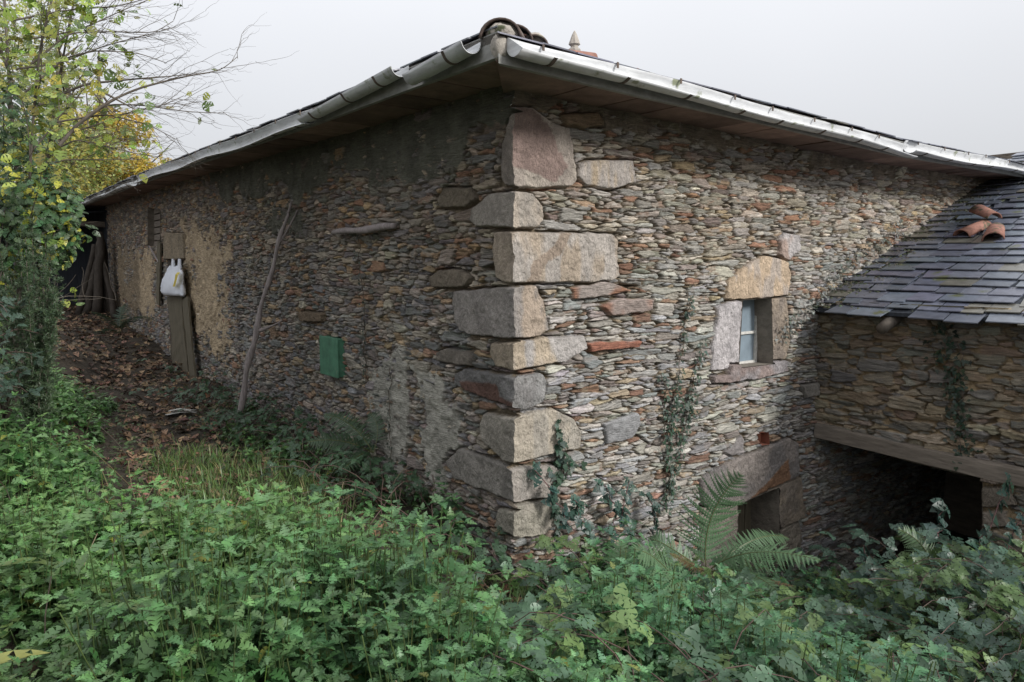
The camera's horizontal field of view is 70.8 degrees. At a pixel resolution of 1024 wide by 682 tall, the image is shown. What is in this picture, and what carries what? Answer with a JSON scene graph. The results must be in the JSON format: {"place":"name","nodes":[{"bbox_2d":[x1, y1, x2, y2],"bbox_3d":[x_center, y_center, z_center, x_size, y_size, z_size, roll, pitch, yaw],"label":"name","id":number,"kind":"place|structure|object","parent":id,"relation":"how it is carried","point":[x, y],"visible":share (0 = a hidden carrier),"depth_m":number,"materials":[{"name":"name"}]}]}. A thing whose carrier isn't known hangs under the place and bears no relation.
{"place":"outdoors","nodes":[
{"label":"outdoors","id":0,"kind":"place"},
{"bbox_2d":[0,284,1006,681],"bbox_3d":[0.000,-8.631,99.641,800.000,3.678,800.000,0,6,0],"label":"ground","id":1,"kind":"structure","parent":0,"point":[66,362],"depth_m":8.44,"materials":[{"name":"soil"}]},
{"bbox_2d":[0,322,20,395],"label":"bramble bush","id":2,"kind":"object","parent":1,"relation":"on","point":[9,364],"visible":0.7,"depth_m":5.33,"materials":[{"name":"green plant"}]},
{"bbox_2d":[0,217,66,451],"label":"tree heath","id":3,"kind":"object","parent":1,"relation":"on","point":[33,406],"visible":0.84,"depth_m":5.77,"materials":[{"name":"green plant"}]},
{"bbox_2d":[0,0,91,199],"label":"autumn tree","id":4,"kind":"object","parent":1,"relation":"on","point":[3,56],"visible":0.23,"depth_m":19.64,"materials":[{"name":"green plant"}]},
{"bbox_2d":[0,52,100,430],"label":"ivy bush","id":5,"kind":"object","parent":1,"relation":"on","point":[60,213],"visible":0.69,"depth_m":6.31,"materials":[{"name":"green plant"}]},
{"bbox_2d":[0,200,110,303],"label":"log shelter","id":6,"kind":"object","parent":1,"relation":"on","point":[97,218],"visible":0.17,"depth_m":19.44,"materials":[{"name":"brown wood"}]},
{"bbox_2d":[0,10,134,200],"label":"autumn tree","id":7,"kind":"object","parent":1,"relation":"on","point":[87,153],"visible":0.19,"depth_m":23.23,"materials":[{"name":"green plant"}]},
{"bbox_2d":[39,74,107,196],"bbox_3d":[-17.592,-6.393,29.514,3.473,9.033,2.808,-3,6,-24],"label":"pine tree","id":8,"kind":"object","parent":1,"relation":"on","point":[83,165],"depth_m":29.00,"materials":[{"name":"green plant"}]},
{"bbox_2d":[75,244,95,314],"bbox_3d":[-10.255,-1.454,17.322,0.168,1.749,0.586,4,7,37],"label":"timber log","id":9,"kind":"object","parent":1,"relation":"on","point":[79,310],"visible":0.9,"depth_m":17.29,"materials":[{"name":"brown wood"}]},
{"bbox_2d":[81,241,96,314],"bbox_3d":[-10.112,-1.514,17.354,0.193,1.837,0.584,4,7,33],"label":"timber log","id":10,"kind":"object","parent":1,"relation":"on","point":[87,309],"visible":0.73,"depth_m":17.27,"materials":[{"name":"brown wood"}]},
{"bbox_2d":[91,233,104,314],"bbox_3d":[-9.967,-1.605,17.337,0.264,1.978,0.518,0,6,0],"label":"timber log","id":11,"kind":"object","parent":1,"relation":"on","point":[97,305],"visible":0.94,"depth_m":17.27,"materials":[{"name":"brown wood"}]},
{"bbox_2d":[102,288,105,311],"bbox_3d":[-10.051,-1.457,17.621,0.186,1.553,0.633,-5,8,-41],"label":"timber log","id":12,"kind":"object","parent":1,"relation":"on","point":[104,307],"visible":0.23,"depth_m":17.48,"materials":[{"name":"brown wood"}]},
{"bbox_2d":[99,231,109,312],"bbox_3d":[-9.921,-1.674,17.587,0.198,2.003,0.650,-6,8,-44],"label":"timber log","id":13,"kind":"object","parent":1,"relation":"on","point":[106,293],"visible":0.41,"depth_m":17.48,"materials":[{"name":"brown wood"}]},
{"bbox_2d":[103,257,117,318],"bbox_3d":[-9.705,-1.307,17.361,0.680,1.576,0.177,6,8,44],"label":"timber log","id":14,"kind":"object","parent":1,"relation":"on","point":[112,303],"visible":0.87,"depth_m":17.30,"materials":[{"name":"brown wood"}]},
{"bbox_2d":[50,52,174,197],"bbox_3d":[-14.538,-6.270,26.748,4.837,8.521,3.190,0,6,0],"label":"autumn tree","id":15,"kind":"object","parent":1,"relation":"on","point":[143,166],"visible":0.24,"depth_m":26.24,"materials":[{"name":"yellow plant"}]},
{"bbox_2d":[91,304,152,333],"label":"fern","id":16,"kind":"object","parent":1,"relation":"on","point":[122,325],"visible":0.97,"depth_m":15.05,"materials":[{"name":"green plant"}]},
{"bbox_2d":[0,0,293,425],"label":"hazel tree","id":17,"kind":"object","parent":1,"relation":"on","point":[46,16],"visible":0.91,"depth_m":6.52,"materials":[{"name":"green plant"}]},
{"bbox_2d":[167,296,188,372],"bbox_3d":[-5.863,-0.131,12.648,0.056,1.541,1.322,-5,7,-38],"label":"old plank","id":18,"kind":"object","parent":1,"relation":"on","point":[178,336],"visible":0.81,"depth_m":12.55,"materials":[{"name":"brown wood"}]},
{"bbox_2d":[165,408,195,415],"bbox_3d":[-4.165,0.889,9.068,0.368,0.074,0.154,-2,6,-21],"label":"bark strip","id":19,"kind":"object","parent":1,"relation":"on","point":[182,411],"visible":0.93,"depth_m":9.06,"materials":[{"name":"white wood"}]},
{"bbox_2d":[182,296,196,377],"bbox_3d":[-5.340,-0.056,11.915,0.045,1.366,0.623,-5,7,-37],"label":"old plank","id":20,"kind":"object","parent":1,"relation":"on","point":[188,331],"visible":0.98,"depth_m":11.84,"materials":[{"name":"brown wood"}]},
{"bbox_2d":[233,202,297,425],"bbox_3d":[-2.840,-0.152,8.204,0.918,2.815,0.088,1,6,9],"label":"leaning pole","id":21,"kind":"object","parent":1,"relation":"on","point":[258,329],"visible":0.9,"depth_m":8.18,"materials":[{"name":"wood"}]},
{"bbox_2d":[307,411,387,471],"bbox_3d":[-1.537,0.885,6.553,0.742,0.432,0.773,2,6,17],"label":"fern","id":22,"kind":"object","parent":1,"relation":"on","point":[328,439],"visible":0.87,"depth_m":6.60,"materials":[{"name":"green plant"}]},
{"bbox_2d":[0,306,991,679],"bbox_3d":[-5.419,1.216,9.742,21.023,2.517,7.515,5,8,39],"label":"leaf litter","id":23,"kind":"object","parent":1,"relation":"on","point":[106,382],"visible":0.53,"depth_m":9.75,"materials":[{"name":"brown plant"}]},
{"bbox_2d":[0,407,998,681],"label":"grass","id":24,"kind":"structure","parent":1,"relation":"on","point":[190,479],"depth_m":5.73,"materials":[{"name":"green plant"}]},
{"bbox_2d":[0,374,1014,681],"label":"ground cover","id":25,"kind":"object","parent":1,"relation":"on","point":[244,498],"visible":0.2,"depth_m":6.40,"materials":[{"name":"green plant"}]},
{"bbox_2d":[0,424,1019,681],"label":"nettle stems","id":26,"kind":"object","parent":1,"relation":"on","point":[218,594],"visible":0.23,"depth_m":2.81,"materials":[{"name":"green plant"}]},
{"bbox_2d":[0,296,1023,681],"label":"bramble leaves","id":27,"kind":"object","parent":1,"relation":"on","point":[982,622],"visible":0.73,"depth_m":4.65,"materials":[{"name":"green plant"}]},
{"bbox_2d":[648,469,820,596],"bbox_3d":[1.686,1.396,5.428,1.253,0.827,1.111,0,6,0],"label":"fern","id":28,"kind":"object","parent":27,"relation":"on","point":[730,556],"visible":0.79,"depth_m":5.57,"materials":[{"name":"green plant"}]},
{"bbox_2d":[884,525,1018,591],"bbox_3d":[2.983,1.566,5.045,0.863,0.444,0.430,1,6,7],"label":"fern","id":29,"kind":"object","parent":27,"relation":"on","point":[918,542],"visible":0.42,"depth_m":5.17,"materials":[{"name":"green plant"}]},
{"bbox_2d":[0,305,1023,681],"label":"nettle patch","id":30,"kind":"object","parent":1,"relation":"on","point":[372,619],"visible":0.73,"depth_m":2.95,"materials":[{"name":"green plant"}]},
{"bbox_2d":[603,534,782,639],"bbox_3d":[1.085,1.484,4.341,1.035,0.590,0.732,0,6,0],"label":"fern","id":31,"kind":"object","parent":30,"relation":"on","point":[621,547],"visible":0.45,"depth_m":4.46,"materials":[{"name":"green plant"}]},
{"bbox_2d":[73,17,1023,589],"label":"stone farmhouse","id":32,"kind":"object","parent":1,"relation":"on","point":[545,231],"visible":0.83,"depth_m":6.26,"materials":[{"name":"stone"}]},
{"bbox_2d":[156,240,161,305],"bbox_3d":[-6.679,-1.278,13.618,0.049,1.235,0.609,-5,7,-37],"label":"old post","id":33,"kind":"object","parent":32,"relation":"attached to","point":[159,271],"visible":1,"depth_m":13.55,"materials":[{"name":"brown wood"}]},
{"bbox_2d":[160,259,185,296],"bbox_3d":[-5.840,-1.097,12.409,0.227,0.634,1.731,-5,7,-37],"label":"carrier bag","id":34,"kind":"object","parent":32,"relation":"hanging from","point":[173,282],"visible":1,"depth_m":12.09,"materials":[{"name":"white plastic"}]},
{"bbox_2d":[318,335,346,377],"bbox_3d":[-1.837,0.152,7.523,0.198,0.405,0.508,-5,8,-38],"label":"meter box","id":35,"kind":"object","parent":32,"relation":"attached to","point":[332,349],"visible":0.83,"depth_m":7.38,"materials":[{"name":"green paint"}]},
{"bbox_2d":[547,419,586,542],"bbox_3d":[0.439,1.056,5.381,0.442,0.986,0.124,-4,7,-36],"label":"climbing ivy","id":36,"kind":"object","parent":32,"relation":"attached to","point":[559,476],"visible":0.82,"depth_m":5.32,"materials":[{"name":"green plant"}]},
{"bbox_2d":[657,286,708,515],"bbox_3d":[1.474,0.513,6.131,0.633,1.952,0.117,-4,7,-37],"label":"climbing ivy","id":37,"kind":"object","parent":32,"relation":"attached to","point":[673,417],"visible":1,"depth_m":6.11,"materials":[{"name":"green plant"}]},
{"bbox_2d":[738,499,750,565],"bbox_3d":[2.215,2.083,7.354,0.786,1.367,0.040,-5,7,-37],"label":"door","id":38,"kind":"structure","parent":32,"relation":"in","point":[744,517],"depth_m":7.47,"materials":[{"name":"brown wood"}]},
{"bbox_2d":[739,299,756,363],"bbox_3d":[2.181,-0.095,6.903,0.544,0.660,0.045,-5,7,-37],"label":"window","id":39,"kind":"structure","parent":32,"relation":"in","point":[748,346],"depth_m":6.99,"materials":[{"name":"glass"}]},
{"bbox_2d":[775,213,915,343],"bbox_3d":[3.623,-0.720,7.668,2.873,1.396,0.114,-4,7,-37],"label":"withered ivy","id":40,"kind":"object","parent":32,"relation":"attached to","point":[830,286],"visible":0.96,"depth_m":7.45,"materials":[{"name":"brown plant"}]},
{"bbox_2d":[812,152,1023,566],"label":"stone annex","id":41,"kind":"object","parent":1,"relation":"on","point":[879,380],"visible":0.83,"depth_m":6.84,"materials":[{"name":"stone"}]},
{"bbox_2d":[811,161,1023,314],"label":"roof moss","id":42,"kind":"object","parent":41,"relation":"on","point":[827,306],"visible":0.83,"depth_m":8.15,"materials":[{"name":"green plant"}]},
{"bbox_2d":[919,319,982,470],"bbox_3d":[3.918,0.487,6.438,0.090,1.396,0.587,-4,7,-37],"label":"climbing ivy","id":43,"kind":"object","parent":41,"relation":"attached to","point":[961,403],"visible":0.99,"depth_m":6.40,"materials":[{"name":"green plant"}]},
{"bbox_2d":[953,219,991,236],"bbox_3d":[5.152,-1.261,8.061,0.405,0.206,0.199,-3,6,-24],"label":"roof tile","id":44,"kind":"object","parent":41,"relation":"on","point":[970,230],"visible":0.96,"depth_m":8.00,"materials":[{"name":"ceramic"}]},
{"bbox_2d":[969,204,1001,218],"bbox_3d":[5.398,-1.476,8.190,0.200,0.185,0.404,1,6,8],"label":"roof tile","id":45,"kind":"object","parent":44,"relation":"on","point":[982,211],"visible":1,"depth_m":8.17,"materials":[{"name":"ceramic"}]},
{"bbox_2d":[981,223,1004,240],"bbox_3d":[5.207,-1.178,7.758,0.209,0.211,0.407,5,8,38],"label":"roof tile","id":46,"kind":"object","parent":41,"relation":"on","point":[998,228],"visible":1,"depth_m":7.70,"materials":[{"name":"ceramic"}]},
{"bbox_2d":[0,0,1023,187],"label":"sky","id":47,"kind":"structure","parent":0,"point":[948,73],"materials":[{"name":"white"}]}
]}

